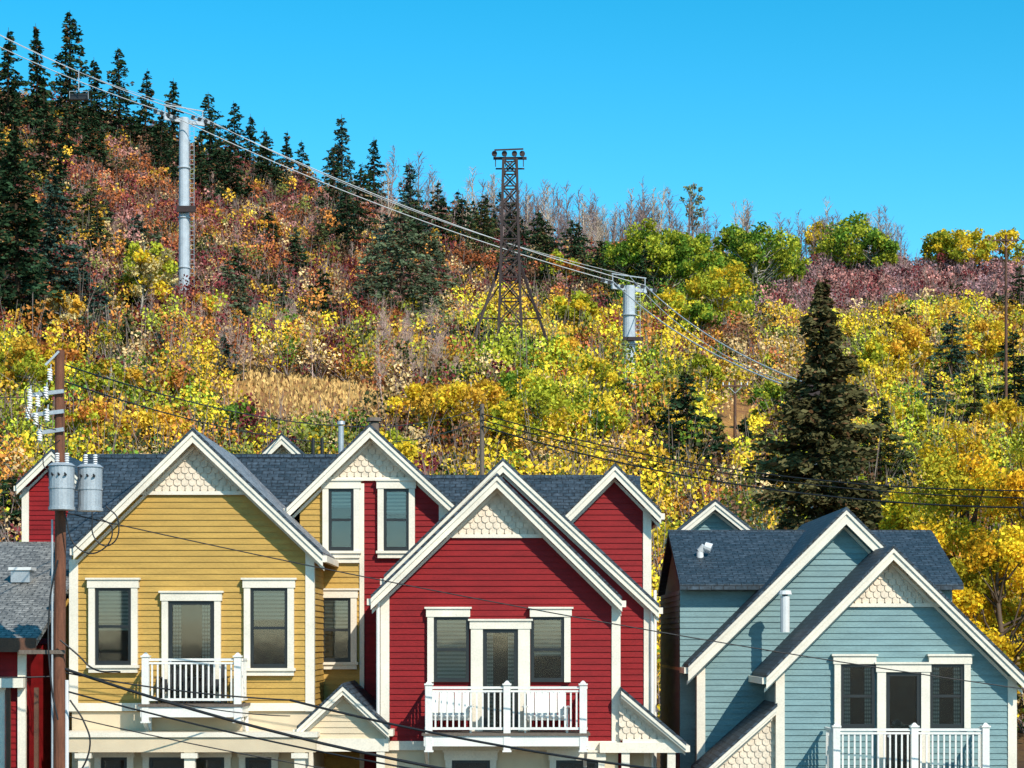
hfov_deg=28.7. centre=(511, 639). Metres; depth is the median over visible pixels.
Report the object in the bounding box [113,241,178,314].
aspen tree
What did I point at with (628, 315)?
ski lift tower
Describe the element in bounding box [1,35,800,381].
ski lift cable
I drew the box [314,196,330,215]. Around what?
conifer tree
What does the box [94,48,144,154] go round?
conifer tree
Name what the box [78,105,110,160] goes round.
conifer tree
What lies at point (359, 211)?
conifer tree
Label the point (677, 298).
aspen tree
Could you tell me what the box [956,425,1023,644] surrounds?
cottonwood tree
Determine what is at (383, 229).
conifer tree
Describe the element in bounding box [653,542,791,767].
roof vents
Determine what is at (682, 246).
aspen tree
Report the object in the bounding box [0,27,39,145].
conifer tree
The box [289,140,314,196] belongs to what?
conifer tree
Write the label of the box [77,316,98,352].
conifer tree
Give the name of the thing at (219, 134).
conifer tree
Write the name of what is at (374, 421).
roof vents
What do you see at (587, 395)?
aspen tree
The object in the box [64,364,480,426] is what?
power line
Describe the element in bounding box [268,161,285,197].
conifer tree
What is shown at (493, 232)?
conifer tree
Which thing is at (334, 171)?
conifer tree
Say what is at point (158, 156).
conifer tree
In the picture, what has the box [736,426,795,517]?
conifer tree
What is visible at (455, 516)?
trim
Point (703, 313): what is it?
aspen tree
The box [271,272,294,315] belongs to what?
conifer tree
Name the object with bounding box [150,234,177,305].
conifer tree
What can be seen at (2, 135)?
conifer tree
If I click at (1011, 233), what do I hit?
aspen tree
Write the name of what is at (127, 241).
conifer tree
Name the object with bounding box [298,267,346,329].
conifer tree
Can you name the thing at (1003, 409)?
aspen tree
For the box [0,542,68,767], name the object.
red cottage
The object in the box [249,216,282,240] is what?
aspen tree
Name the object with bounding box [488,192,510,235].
conifer tree
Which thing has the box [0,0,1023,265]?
sky
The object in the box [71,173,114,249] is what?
conifer tree
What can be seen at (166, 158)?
conifer tree
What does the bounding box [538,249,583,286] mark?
aspen tree
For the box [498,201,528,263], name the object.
conifer tree
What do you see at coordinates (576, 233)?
conifer tree
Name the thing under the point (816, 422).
conifer tree
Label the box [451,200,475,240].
conifer tree
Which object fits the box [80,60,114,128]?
conifer tree
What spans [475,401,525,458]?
aspen tree
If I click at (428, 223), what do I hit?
ski lift cable
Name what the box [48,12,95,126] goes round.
conifer tree
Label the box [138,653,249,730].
balcony
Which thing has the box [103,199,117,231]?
conifer tree
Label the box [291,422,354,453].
aspen tree
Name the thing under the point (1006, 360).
utility pole
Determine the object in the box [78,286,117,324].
conifer tree
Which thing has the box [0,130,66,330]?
conifer tree
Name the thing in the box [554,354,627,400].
aspen tree
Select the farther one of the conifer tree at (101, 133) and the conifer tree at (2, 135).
the conifer tree at (101, 133)
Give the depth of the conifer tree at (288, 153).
287.85 m
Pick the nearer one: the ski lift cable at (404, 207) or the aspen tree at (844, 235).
the ski lift cable at (404, 207)
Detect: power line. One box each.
[0,396,54,397]
[0,676,53,677]
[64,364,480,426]
[64,381,481,443]
[65,668,444,767]
[65,672,289,700]
[66,512,1023,688]
[68,691,409,767]
[69,716,322,767]
[164,699,289,716]
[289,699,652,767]
[482,413,1023,491]
[482,420,1023,498]
[482,425,1023,508]
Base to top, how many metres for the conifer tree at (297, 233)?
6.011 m
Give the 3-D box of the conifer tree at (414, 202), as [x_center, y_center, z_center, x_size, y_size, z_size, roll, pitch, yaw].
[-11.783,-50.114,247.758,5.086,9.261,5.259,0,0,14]
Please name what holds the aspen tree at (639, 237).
on the ground at (726, 414)
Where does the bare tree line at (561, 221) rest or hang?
on the ground at (726, 414)
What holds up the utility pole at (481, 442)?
on the ground at (726, 414)
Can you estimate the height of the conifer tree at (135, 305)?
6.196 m
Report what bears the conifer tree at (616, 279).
on the ground at (726, 414)
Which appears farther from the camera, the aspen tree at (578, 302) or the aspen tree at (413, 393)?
the aspen tree at (578, 302)
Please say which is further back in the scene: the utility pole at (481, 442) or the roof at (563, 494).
the utility pole at (481, 442)
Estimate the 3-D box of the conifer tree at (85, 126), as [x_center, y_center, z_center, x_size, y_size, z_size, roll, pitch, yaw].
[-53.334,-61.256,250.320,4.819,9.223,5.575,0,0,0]
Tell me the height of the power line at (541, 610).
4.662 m
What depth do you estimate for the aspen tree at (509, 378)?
152.06 m
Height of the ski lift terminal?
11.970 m
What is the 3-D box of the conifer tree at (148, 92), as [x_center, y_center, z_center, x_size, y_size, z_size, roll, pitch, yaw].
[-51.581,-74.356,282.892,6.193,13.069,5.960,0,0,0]
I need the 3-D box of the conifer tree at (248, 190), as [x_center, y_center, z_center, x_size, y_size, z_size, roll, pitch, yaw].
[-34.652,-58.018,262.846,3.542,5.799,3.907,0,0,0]
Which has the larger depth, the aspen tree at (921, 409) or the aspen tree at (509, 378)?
the aspen tree at (921, 409)
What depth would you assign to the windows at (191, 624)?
49.96 m
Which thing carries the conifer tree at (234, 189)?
on the ground at (726, 414)
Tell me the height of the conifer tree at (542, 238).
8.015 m
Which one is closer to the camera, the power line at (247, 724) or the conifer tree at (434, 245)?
the power line at (247, 724)
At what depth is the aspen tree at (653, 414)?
156.03 m
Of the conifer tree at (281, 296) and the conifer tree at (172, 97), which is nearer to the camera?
the conifer tree at (281, 296)
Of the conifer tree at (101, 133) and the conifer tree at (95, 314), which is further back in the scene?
the conifer tree at (101, 133)
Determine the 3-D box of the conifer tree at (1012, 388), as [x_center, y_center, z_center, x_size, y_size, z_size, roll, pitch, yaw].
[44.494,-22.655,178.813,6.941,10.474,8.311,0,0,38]
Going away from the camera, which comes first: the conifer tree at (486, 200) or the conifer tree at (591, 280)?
the conifer tree at (591, 280)
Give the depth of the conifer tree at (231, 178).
264.65 m
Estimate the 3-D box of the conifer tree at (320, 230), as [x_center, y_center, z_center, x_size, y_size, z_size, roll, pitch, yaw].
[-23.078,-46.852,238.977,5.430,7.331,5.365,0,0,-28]
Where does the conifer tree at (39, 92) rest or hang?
on the ground at (726, 414)
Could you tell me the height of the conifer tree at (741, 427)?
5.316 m
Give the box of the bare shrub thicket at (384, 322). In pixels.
[2,152,1010,402]
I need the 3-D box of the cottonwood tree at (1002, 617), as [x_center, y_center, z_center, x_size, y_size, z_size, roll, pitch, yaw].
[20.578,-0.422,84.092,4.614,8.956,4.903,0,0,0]
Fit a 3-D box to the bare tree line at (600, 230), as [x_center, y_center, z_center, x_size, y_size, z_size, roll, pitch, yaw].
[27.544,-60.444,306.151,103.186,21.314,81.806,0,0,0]
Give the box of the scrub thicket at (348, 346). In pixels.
[0,82,1023,733]
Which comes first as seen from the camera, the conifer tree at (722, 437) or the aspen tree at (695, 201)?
the conifer tree at (722, 437)
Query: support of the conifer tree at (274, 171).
on the ground at (726, 414)
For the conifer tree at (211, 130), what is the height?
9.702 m
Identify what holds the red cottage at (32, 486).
on the ground at (726, 414)
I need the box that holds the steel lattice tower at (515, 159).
[469,148,547,356]
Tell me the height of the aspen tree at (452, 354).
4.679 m
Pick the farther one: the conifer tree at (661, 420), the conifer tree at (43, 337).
the conifer tree at (43, 337)
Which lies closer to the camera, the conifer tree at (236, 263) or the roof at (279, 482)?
the roof at (279, 482)
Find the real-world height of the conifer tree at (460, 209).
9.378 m
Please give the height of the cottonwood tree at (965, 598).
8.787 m
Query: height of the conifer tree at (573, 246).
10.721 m
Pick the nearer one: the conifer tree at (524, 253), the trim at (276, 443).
the trim at (276, 443)
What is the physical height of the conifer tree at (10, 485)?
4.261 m
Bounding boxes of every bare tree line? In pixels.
[352,162,983,266]
[354,145,970,273]
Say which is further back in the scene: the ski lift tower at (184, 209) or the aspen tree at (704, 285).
the aspen tree at (704, 285)
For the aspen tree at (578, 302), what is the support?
on the ground at (726, 414)
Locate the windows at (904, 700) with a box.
[831,654,973,767]
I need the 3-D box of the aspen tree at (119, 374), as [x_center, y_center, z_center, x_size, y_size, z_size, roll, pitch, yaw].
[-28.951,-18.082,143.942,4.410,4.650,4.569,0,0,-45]
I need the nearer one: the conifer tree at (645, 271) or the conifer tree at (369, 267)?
the conifer tree at (369, 267)
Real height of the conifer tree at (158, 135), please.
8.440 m
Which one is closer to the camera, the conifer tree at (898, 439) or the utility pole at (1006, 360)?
the conifer tree at (898, 439)
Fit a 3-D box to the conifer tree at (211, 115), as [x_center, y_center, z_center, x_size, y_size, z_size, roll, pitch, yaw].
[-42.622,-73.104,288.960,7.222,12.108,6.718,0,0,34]
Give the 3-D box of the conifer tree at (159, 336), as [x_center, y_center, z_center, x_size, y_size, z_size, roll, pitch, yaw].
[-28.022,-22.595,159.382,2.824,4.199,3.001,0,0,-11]
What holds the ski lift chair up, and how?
hanging from the ski lift cable at (404, 207)
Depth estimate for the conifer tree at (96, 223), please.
195.71 m
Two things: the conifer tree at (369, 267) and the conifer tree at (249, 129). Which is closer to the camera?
the conifer tree at (369, 267)
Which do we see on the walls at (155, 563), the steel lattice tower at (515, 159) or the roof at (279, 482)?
the roof at (279, 482)
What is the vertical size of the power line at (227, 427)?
4.823 m
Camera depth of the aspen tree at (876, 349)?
197.82 m
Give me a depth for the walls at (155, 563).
49.99 m
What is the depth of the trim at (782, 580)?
49.95 m
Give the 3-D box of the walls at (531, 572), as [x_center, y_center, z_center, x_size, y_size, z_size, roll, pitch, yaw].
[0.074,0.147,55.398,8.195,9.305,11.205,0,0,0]
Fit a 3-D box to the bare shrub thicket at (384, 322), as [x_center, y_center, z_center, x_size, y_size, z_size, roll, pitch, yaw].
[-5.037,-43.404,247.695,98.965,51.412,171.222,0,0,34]
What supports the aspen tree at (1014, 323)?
on the ground at (726, 414)
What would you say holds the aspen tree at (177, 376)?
on the ground at (726, 414)
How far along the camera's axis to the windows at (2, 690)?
49.53 m
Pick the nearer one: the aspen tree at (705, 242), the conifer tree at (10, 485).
the conifer tree at (10, 485)
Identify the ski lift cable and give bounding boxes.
[0,35,787,382]
[0,47,780,383]
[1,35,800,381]
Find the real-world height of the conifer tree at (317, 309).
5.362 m
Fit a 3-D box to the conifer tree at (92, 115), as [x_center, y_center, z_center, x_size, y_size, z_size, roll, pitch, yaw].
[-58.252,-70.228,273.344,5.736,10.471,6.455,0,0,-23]
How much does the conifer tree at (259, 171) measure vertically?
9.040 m
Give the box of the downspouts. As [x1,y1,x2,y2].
[376,601,653,767]
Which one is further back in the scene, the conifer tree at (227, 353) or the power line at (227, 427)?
the conifer tree at (227, 353)
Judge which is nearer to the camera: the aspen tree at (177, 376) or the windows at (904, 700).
the windows at (904, 700)
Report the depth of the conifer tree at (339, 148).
297.78 m
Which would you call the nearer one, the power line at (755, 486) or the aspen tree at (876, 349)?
the power line at (755, 486)
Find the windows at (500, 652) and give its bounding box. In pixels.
[424,607,605,767]
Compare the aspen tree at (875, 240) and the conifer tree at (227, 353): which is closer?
the conifer tree at (227, 353)
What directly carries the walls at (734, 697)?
on the ground at (726, 414)
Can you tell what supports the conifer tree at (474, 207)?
on the ground at (726, 414)
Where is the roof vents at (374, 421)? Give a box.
[311,417,381,453]
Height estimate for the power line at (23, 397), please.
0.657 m
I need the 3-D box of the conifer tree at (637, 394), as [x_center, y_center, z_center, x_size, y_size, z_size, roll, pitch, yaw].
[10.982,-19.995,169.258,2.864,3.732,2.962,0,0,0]
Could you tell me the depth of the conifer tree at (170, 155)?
259.70 m
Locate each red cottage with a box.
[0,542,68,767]
[14,449,81,643]
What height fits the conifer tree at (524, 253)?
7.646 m
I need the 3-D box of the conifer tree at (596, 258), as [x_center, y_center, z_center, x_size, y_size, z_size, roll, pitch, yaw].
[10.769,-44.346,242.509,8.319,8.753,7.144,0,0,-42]
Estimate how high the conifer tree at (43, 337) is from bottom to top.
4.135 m
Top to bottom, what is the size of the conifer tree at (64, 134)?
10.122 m
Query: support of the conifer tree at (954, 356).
on the ground at (726, 414)
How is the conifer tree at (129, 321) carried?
on the ground at (726, 414)
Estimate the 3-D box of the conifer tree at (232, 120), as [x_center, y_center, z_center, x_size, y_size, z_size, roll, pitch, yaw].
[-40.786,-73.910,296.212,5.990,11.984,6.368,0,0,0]
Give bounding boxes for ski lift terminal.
[797,383,819,507]
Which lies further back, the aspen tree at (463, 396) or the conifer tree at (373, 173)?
the conifer tree at (373, 173)
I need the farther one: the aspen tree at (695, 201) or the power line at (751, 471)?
the aspen tree at (695, 201)
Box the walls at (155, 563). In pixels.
[66,438,448,767]
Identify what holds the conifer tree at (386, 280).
on the ground at (726, 414)
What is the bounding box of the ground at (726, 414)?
[0,150,1023,767]
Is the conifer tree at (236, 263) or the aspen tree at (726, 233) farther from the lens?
the aspen tree at (726, 233)
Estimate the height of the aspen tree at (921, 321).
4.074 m
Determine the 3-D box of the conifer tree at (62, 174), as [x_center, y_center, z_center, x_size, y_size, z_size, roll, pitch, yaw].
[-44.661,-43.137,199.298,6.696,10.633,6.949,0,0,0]
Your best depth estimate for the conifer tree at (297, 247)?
216.88 m
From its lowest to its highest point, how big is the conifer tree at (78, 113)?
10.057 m
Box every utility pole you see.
[19,350,120,767]
[480,404,483,474]
[722,380,748,438]
[994,235,1018,419]
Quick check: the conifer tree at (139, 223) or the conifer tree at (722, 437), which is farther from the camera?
the conifer tree at (139, 223)
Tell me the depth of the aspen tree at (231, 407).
135.40 m
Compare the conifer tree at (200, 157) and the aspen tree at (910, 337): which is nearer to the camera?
the aspen tree at (910, 337)
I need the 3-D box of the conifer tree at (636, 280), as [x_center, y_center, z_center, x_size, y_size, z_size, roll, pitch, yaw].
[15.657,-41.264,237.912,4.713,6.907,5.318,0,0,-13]
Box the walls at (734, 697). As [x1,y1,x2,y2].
[660,510,1010,767]
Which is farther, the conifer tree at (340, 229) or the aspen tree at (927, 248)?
the aspen tree at (927, 248)
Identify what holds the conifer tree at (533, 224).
on the ground at (726, 414)
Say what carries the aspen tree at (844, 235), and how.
on the ground at (726, 414)
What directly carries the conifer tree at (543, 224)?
on the ground at (726, 414)
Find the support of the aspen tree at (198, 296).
on the ground at (726, 414)
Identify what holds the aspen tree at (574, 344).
on the ground at (726, 414)
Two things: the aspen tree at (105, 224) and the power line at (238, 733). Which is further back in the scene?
the aspen tree at (105, 224)
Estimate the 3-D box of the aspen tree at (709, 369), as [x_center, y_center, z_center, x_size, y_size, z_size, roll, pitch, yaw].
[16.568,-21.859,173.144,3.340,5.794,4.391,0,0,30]
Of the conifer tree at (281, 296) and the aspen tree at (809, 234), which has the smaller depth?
the conifer tree at (281, 296)
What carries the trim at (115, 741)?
attached to the walls at (155, 563)
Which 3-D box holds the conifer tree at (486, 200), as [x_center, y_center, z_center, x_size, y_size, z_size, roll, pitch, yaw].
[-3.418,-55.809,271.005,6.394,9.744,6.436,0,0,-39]
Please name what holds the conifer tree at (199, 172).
on the ground at (726, 414)
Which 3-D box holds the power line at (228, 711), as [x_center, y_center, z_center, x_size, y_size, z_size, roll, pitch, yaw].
[-7.918,1.261,47.699,5.942,1.258,0.030,0,0,-35]
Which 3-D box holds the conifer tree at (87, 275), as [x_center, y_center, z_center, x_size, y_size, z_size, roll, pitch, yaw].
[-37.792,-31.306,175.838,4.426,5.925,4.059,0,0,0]
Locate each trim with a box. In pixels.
[69,424,453,767]
[262,433,301,453]
[367,458,689,767]
[661,499,1023,767]
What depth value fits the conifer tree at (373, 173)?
299.85 m
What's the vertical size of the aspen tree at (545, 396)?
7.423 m
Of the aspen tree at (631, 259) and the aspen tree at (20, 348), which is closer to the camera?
the aspen tree at (20, 348)
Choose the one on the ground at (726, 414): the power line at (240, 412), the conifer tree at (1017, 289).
the conifer tree at (1017, 289)
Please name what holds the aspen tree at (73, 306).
on the ground at (726, 414)
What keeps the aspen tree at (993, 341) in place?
on the ground at (726, 414)
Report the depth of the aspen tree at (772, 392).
168.56 m
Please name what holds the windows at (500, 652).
attached to the walls at (531, 572)
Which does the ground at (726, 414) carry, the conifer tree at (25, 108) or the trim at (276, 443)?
the conifer tree at (25, 108)
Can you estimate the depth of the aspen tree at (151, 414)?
131.01 m
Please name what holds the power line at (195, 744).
attached to the utility pole at (62, 487)
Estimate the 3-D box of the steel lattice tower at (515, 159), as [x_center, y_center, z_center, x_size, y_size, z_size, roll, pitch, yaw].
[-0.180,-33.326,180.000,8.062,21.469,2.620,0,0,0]
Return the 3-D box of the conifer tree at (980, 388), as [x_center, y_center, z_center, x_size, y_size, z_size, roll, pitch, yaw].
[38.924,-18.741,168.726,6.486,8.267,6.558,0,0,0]
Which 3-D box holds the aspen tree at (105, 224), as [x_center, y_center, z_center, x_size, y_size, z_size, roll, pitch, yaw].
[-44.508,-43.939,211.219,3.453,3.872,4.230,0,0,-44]
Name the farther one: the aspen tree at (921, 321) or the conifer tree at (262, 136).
the conifer tree at (262, 136)
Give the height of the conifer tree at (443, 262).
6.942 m
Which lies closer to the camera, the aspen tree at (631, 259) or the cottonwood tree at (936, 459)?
the cottonwood tree at (936, 459)
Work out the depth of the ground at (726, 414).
158.66 m
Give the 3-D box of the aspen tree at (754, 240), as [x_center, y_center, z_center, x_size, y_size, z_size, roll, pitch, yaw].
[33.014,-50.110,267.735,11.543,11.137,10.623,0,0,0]
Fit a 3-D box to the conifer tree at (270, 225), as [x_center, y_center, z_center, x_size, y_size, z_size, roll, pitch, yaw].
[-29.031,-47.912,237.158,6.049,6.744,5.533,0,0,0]
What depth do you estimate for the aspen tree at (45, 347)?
147.05 m
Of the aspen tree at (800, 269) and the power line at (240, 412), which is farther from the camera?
the aspen tree at (800, 269)
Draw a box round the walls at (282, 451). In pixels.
[272,445,288,453]
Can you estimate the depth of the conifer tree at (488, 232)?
253.90 m
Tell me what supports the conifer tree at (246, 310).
on the ground at (726, 414)
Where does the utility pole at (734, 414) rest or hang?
on the ground at (726, 414)
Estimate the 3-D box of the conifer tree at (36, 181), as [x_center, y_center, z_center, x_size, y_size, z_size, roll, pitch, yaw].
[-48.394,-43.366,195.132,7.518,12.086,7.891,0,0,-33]
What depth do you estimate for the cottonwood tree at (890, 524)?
95.45 m
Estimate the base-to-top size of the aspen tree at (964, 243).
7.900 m
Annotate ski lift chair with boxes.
[69,69,88,100]
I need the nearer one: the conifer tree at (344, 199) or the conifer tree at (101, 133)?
the conifer tree at (101, 133)
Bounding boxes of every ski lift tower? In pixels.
[153,104,213,290]
[601,273,656,388]
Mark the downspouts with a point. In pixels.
(651, 666)
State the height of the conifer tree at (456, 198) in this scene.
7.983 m
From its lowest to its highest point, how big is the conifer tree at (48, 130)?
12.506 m
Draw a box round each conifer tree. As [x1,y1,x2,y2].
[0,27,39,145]
[0,113,24,282]
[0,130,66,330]
[0,140,52,249]
[0,472,21,541]
[2,78,28,135]
[19,23,59,134]
[22,169,95,307]
[24,95,75,190]
[32,155,88,251]
[38,332,46,343]
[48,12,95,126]
[50,104,90,170]
[59,88,87,144]
[60,252,96,313]
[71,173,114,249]
[73,115,106,174]
[76,91,106,144]
[77,303,106,358]
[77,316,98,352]
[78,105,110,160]
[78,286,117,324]
[79,205,118,272]
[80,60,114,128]
[81,122,117,174]
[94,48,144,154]
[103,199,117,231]
[112,310,143,366]
[113,238,133,281]
[114,253,153,313]
[123,211,151,248]
[126,71,160,155]
[142,108,178,175]
[144,333,169,376]
[149,116,172,154]
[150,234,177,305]
[157,146,178,178]
[162,78,183,146]
[162,137,191,187]
[189,134,212,189]
[190,162,211,203]
[193,94,230,154]
[199,124,219,181]
[202,139,233,198]
[204,130,231,168]
[207,333,246,380]
[208,260,242,310]
[209,133,249,206]
[218,144,235,188]
[219,244,256,306]
[222,275,264,349]
[223,101,253,167]
[225,175,242,205]
[238,114,260,170]
[240,179,256,208]
[250,135,292,199]
[251,137,279,188]
[252,207,289,250]
[254,131,273,180]
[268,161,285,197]
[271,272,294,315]
[275,133,299,194]
[282,236,313,285]
[285,226,306,264]
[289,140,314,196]
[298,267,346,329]
[305,223,337,266]
[310,300,333,338]
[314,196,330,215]
[316,148,351,210]
[321,114,361,197]
[325,188,369,261]
[326,183,363,239]
[336,201,454,327]
[346,164,379,236]
[346,238,399,306]
[359,139,393,206]
[371,214,397,262]
[376,191,392,215]
[394,160,443,236]
[394,228,471,309]
[402,199,431,259]
[402,213,428,267]
[421,180,454,241]
[425,238,451,285]
[439,194,484,252]
[443,189,472,230]
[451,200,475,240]
[462,199,505,272]
[470,198,478,237]
[474,192,505,252]
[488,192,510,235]
[492,212,509,240]
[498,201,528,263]
[505,236,537,285]
[506,219,535,258]
[521,214,562,267]
[523,212,545,256]
[530,228,553,281]
[533,257,554,289]
[558,217,606,285]
[563,223,595,268]
[565,252,610,299]
[579,237,622,297]
[606,264,635,307]
[630,385,647,416]
[634,245,663,306]
[634,268,651,308]
[640,411,690,481]
[642,367,734,488]
[708,413,730,464]
[719,417,754,465]
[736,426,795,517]
[750,277,896,529]
[857,393,928,492]
[913,369,955,433]
[925,309,974,399]
[947,369,989,424]
[977,328,1023,417]
[996,264,1023,326]
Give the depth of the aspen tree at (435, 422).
142.10 m
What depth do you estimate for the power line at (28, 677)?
45.81 m
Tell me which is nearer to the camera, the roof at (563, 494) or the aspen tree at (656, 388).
the roof at (563, 494)
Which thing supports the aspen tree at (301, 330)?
on the ground at (726, 414)
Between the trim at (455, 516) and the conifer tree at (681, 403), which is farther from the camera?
the conifer tree at (681, 403)
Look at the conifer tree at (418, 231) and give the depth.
246.95 m
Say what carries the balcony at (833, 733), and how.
attached to the walls at (734, 697)
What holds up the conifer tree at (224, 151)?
on the ground at (726, 414)
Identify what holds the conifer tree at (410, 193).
on the ground at (726, 414)
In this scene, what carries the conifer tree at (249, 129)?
on the ground at (726, 414)
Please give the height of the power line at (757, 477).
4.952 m
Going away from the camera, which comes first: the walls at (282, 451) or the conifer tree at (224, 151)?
the walls at (282, 451)
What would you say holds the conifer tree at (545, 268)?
on the ground at (726, 414)
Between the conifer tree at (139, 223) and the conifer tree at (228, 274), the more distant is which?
the conifer tree at (139, 223)
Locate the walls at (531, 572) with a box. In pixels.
[385,473,668,767]
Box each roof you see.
[53,427,454,728]
[426,475,681,741]
[658,501,963,767]
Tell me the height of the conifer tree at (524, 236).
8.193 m
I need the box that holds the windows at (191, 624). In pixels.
[85,479,415,767]
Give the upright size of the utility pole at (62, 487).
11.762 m
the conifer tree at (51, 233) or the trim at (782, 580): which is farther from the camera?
the conifer tree at (51, 233)
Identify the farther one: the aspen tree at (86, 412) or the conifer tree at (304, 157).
the conifer tree at (304, 157)
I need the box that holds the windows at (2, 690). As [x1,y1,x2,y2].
[0,688,5,767]
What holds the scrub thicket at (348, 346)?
on the ground at (726, 414)
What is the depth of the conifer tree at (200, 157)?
269.93 m
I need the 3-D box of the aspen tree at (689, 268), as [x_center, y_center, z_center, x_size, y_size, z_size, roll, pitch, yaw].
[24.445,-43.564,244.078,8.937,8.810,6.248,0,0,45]
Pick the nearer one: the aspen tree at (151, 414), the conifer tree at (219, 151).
the aspen tree at (151, 414)
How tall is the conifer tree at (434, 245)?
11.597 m
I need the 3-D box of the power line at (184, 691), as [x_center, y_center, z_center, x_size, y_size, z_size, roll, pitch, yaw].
[-7.729,1.058,46.000,5.248,0.678,0.040,0,0,0]
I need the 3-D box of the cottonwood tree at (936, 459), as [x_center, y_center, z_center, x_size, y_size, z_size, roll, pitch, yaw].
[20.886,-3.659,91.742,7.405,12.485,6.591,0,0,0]
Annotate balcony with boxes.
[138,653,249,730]
[422,681,589,766]
[824,723,990,767]
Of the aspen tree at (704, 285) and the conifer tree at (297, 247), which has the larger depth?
the aspen tree at (704, 285)
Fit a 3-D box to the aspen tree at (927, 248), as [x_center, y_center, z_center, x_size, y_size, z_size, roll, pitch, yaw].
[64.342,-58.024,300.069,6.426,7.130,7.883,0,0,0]
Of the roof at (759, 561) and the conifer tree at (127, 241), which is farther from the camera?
the conifer tree at (127, 241)
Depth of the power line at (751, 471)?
90.60 m
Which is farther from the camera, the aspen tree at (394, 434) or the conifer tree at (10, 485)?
the aspen tree at (394, 434)
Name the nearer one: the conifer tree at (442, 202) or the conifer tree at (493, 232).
the conifer tree at (442, 202)
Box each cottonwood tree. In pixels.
[878,424,1022,623]
[878,487,919,529]
[939,542,977,607]
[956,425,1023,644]
[957,523,1023,694]
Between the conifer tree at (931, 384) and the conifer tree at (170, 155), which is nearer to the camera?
the conifer tree at (931, 384)
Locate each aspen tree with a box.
[0,333,72,404]
[34,290,83,334]
[38,335,85,376]
[52,400,135,453]
[76,206,109,228]
[78,358,145,404]
[109,403,189,442]
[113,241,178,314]
[150,369,210,406]
[183,294,223,323]
[202,402,258,444]
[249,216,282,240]
[277,319,323,342]
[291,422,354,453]
[382,427,421,462]
[383,381,444,441]
[415,342,471,378]
[419,404,466,442]
[432,377,505,449]
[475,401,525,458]
[489,367,587,459]
[493,367,535,404]
[525,336,582,377]
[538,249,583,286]
[551,290,599,325]
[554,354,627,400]
[557,383,630,455]
[592,240,650,282]
[609,218,675,287]
[629,406,688,433]
[638,377,696,411]
[643,230,694,286]
[646,287,687,327]
[655,231,725,276]
[674,248,740,295]
[676,300,724,341]
[679,182,704,238]
[682,260,757,324]
[683,354,725,406]
[710,223,754,279]
[721,221,800,283]
[747,380,794,427]
[759,238,812,289]
[802,220,850,260]
[810,210,890,272]
[851,229,899,270]
[851,334,911,380]
[878,400,946,432]
[884,318,939,385]
[885,315,935,333]
[920,228,962,264]
[932,227,997,272]
[947,318,1017,379]
[963,396,1023,446]
[980,227,1023,267]
[989,317,1019,330]

